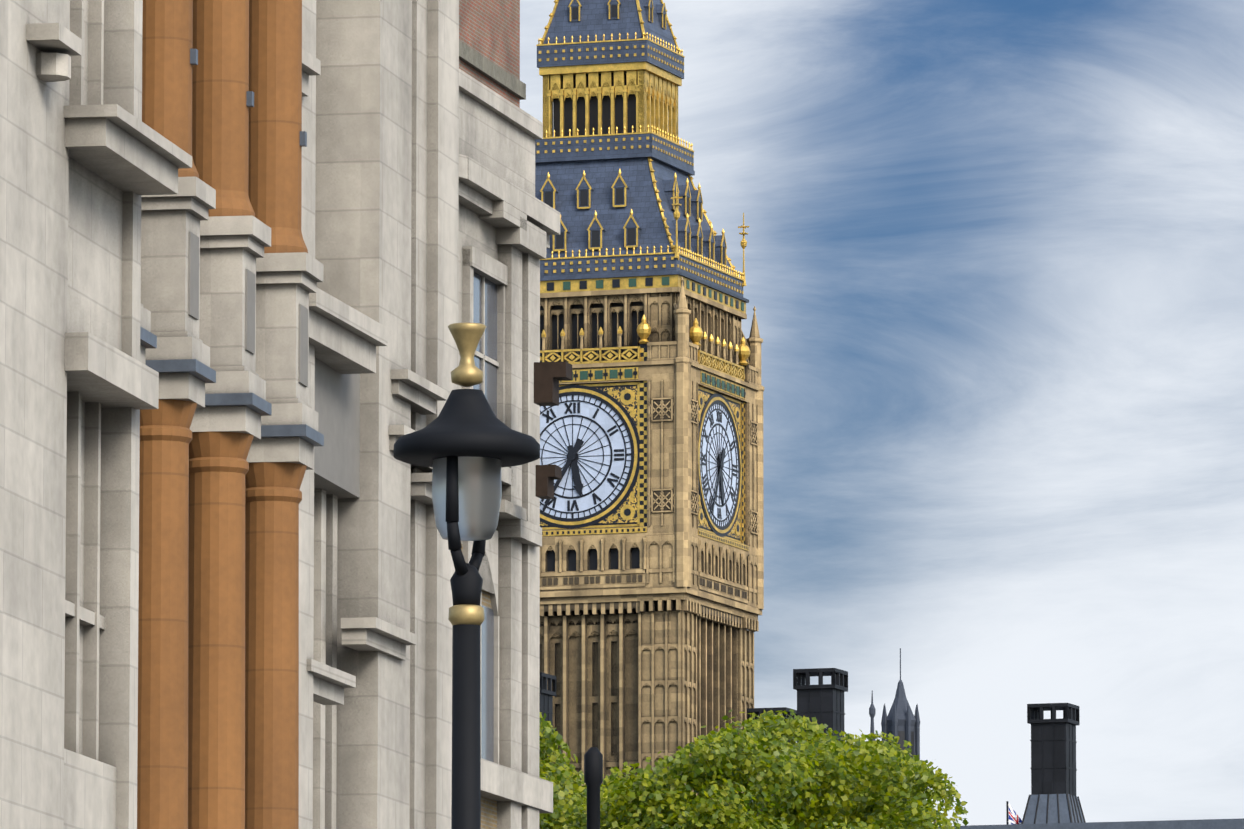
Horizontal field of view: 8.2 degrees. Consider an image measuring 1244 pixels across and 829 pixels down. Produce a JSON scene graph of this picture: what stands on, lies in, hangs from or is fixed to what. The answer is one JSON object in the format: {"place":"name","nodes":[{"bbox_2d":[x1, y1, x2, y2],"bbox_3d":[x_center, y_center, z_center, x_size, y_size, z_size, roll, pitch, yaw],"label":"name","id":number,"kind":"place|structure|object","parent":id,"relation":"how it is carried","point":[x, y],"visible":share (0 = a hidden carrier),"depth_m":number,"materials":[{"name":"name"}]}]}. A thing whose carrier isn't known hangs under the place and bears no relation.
{"place":"outdoors","nodes":[
{"label":"outdoors","id":0,"kind":"place"},
{"bbox_2d":[535,0,763,809],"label":"clock tower","id":1,"kind":"structure","parent":0,"point":[651,549],"depth_m":454.25,"materials":[{"name":"stone"}]},
{"bbox_2d":[520,0,1243,825],"label":"sky","id":2,"kind":"structure","parent":0,"point":[994,250],"materials":[{"name":"blue"}]},
{"bbox_2d":[539,668,1243,828],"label":"building","id":3,"kind":"structure","parent":0,"point":[1053,801],"depth_m":383.16,"materials":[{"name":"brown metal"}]},
{"bbox_2d":[1006,801,1021,824],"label":"union flag","id":4,"kind":"object","parent":3,"relation":"attached to","point":[1014,818],"visible":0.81,"depth_m":384.16,"materials":[{"name":"multicoloured fabric"}]},
{"bbox_2d":[869,648,919,759],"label":"spire","id":5,"kind":"structure","parent":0,"point":[901,721],"depth_m":621.88,"materials":[{"name":"grey stone"}]},
{"bbox_3d":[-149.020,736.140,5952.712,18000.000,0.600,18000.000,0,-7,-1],"label":"ground","id":6,"kind":"structure","parent":0,"visible":0},
{"bbox_2d":[0,0,191,828],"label":"building","id":7,"kind":"structure","parent":6,"relation":"on","point":[88,157],"depth_m":79.14,"materials":[{"name":"beige stone"}]},
{"bbox_2d":[137,0,359,828],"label":"colonnade building","id":8,"kind":"structure","parent":6,"relation":"on","point":[239,436],"depth_m":87.89,"materials":[{"name":"stone"}]},
{"bbox_2d":[299,0,458,828],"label":"facade","id":9,"kind":"structure","parent":6,"relation":"on","point":[380,166],"depth_m":97.41,"materials":[{"name":"stone"}]},
{"bbox_2d":[459,154,467,179],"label":"house cant","id":10,"kind":"object","parent":6,"relation":"on","point":[463,166],"depth_m":151.25,"materials":[{"name":"stone"}]},
{"bbox_2d":[458,0,571,828],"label":"facade","id":11,"kind":"structure","parent":6,"relation":"on","point":[509,223],"depth_m":154.89,"materials":[{"name":"stone"}]},
{"bbox_2d":[539,712,633,828],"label":"plane tree","id":12,"kind":"object","parent":6,"relation":"on","point":[549,737],"visible":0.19,"depth_m":251.38,"materials":[{"name":"green plant"}]},
{"bbox_2d":[584,747,602,828],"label":"lamp post","id":13,"kind":"object","parent":6,"relation":"on","point":[593,768],"visible":1,"depth_m":112.11,"materials":[{"name":"black metal"}]},
{"bbox_2d":[544,751,705,825],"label":"plane tree","id":14,"kind":"object","parent":6,"relation":"on","point":[606,780],"depth_m":261.95,"materials":[{"name":"green plant"}]},
{"bbox_2d":[544,721,836,828],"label":"plane tree","id":15,"kind":"object","parent":6,"relation":"on","point":[637,798],"visible":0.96,"depth_m":244.56,"materials":[{"name":"green plant"}]},
{"bbox_2d":[700,709,952,828],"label":"plane tree","id":16,"kind":"object","parent":6,"relation":"on","point":[779,728],"visible":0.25,"depth_m":256.65,"materials":[{"name":"green plant"}]},
{"bbox_2d":[743,728,967,828],"bbox_3d":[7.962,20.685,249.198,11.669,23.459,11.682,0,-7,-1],"label":"plane tree","id":17,"kind":"object","parent":6,"relation":"on","point":[833,775],"visible":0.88,"depth_m":249.57,"materials":[{"name":"green plant"}]},
{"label":"road","id":18,"kind":"structure","parent":0,"visible":0},
{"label":"kerb","id":19,"kind":"structure","parent":18,"relation":"on","visible":0},
{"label":"island paving","id":20,"kind":"structure","parent":19,"relation":"on","visible":0},
{"bbox_2d":[394,323,539,828],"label":"street lamp","id":21,"kind":"object","parent":20,"relation":"on","point":[466,444],"visible":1,"depth_m":54.05,"materials":[{"name":"black metal"}]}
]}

